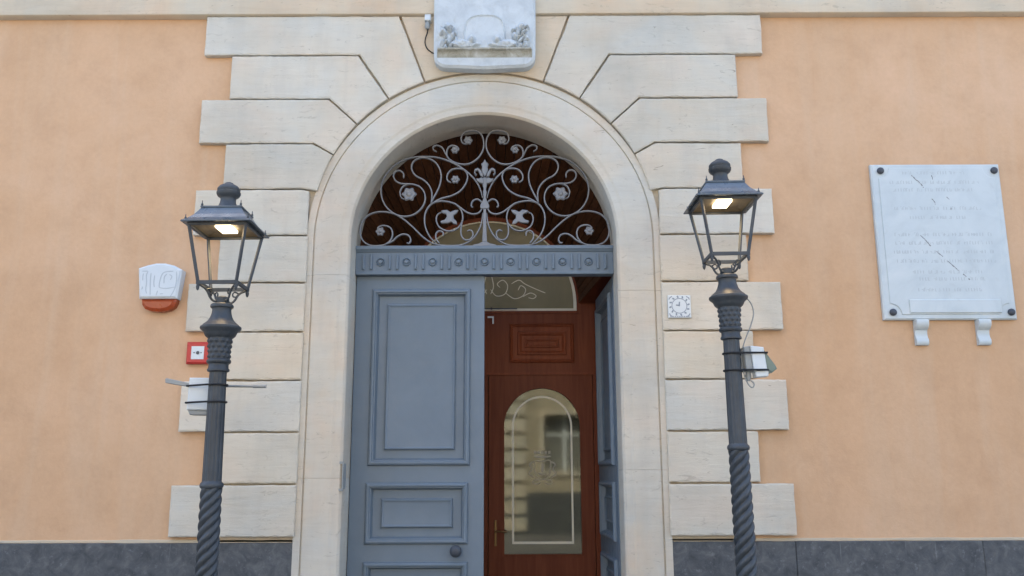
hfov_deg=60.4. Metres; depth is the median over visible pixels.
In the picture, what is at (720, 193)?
street lamp
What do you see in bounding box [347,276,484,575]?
door leaf
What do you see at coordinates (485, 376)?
inner door
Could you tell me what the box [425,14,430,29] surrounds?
sensor
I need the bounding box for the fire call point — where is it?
[186,342,207,363]
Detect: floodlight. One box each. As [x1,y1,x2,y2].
[165,378,266,415]
[722,346,776,380]
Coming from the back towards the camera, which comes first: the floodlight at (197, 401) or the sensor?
the sensor
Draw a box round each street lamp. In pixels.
[180,182,269,575]
[683,159,763,575]
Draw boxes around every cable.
[424,29,433,53]
[741,299,754,387]
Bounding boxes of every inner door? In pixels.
[484,375,487,575]
[488,375,595,575]
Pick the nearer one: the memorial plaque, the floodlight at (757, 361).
the floodlight at (757, 361)
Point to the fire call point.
(197, 352)
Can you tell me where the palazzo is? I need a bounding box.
[0,0,1023,575]
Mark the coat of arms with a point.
(484, 36)
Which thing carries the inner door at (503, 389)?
in the palazzo
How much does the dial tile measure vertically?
0.196 m
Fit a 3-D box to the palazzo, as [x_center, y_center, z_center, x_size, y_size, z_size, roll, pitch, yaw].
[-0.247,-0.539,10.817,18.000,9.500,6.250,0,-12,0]
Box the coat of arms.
[434,0,535,73]
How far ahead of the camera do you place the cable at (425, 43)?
8.06 m
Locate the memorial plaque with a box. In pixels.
[869,164,1016,345]
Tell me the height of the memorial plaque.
1.623 m
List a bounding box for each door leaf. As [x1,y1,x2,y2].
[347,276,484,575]
[595,276,620,575]
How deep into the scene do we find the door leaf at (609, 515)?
8.31 m
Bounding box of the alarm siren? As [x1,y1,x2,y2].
[139,264,185,312]
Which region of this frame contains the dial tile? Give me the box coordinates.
[667,295,690,317]
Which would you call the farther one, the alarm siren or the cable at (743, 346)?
the alarm siren
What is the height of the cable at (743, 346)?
0.690 m
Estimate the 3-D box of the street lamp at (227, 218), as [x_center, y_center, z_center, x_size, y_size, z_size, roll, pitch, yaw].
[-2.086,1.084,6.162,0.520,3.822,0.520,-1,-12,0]

